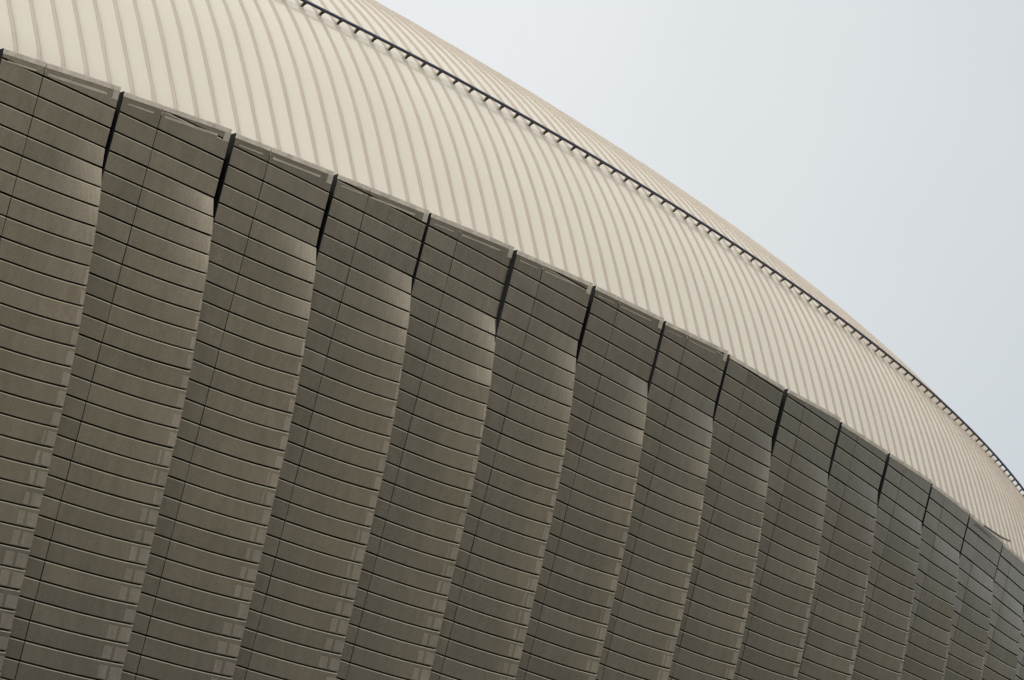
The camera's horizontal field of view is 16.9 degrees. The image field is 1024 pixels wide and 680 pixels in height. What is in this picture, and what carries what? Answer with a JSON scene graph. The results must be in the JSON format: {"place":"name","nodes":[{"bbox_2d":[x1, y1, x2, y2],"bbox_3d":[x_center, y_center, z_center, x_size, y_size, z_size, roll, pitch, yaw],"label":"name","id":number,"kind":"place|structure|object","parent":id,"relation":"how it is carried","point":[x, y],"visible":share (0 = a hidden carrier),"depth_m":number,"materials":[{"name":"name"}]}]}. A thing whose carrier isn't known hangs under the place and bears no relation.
{"place":"outdoors","nodes":[
{"label":"outdoors","id":0,"kind":"place"},
{"bbox_2d":[375,0,1023,493],"label":"sky","id":1,"kind":"structure","parent":0,"point":[874,149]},
{"label":"plaza","id":2,"kind":"structure","parent":0,"visible":0},
{"bbox_2d":[0,0,1023,679],"bbox_3d":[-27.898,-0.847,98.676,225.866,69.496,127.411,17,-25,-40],"label":"stadium","id":3,"kind":"object","parent":2,"relation":"on","point":[358,340],"visible":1,"depth_m":118.65,"materials":[{"name":"bare metal"}]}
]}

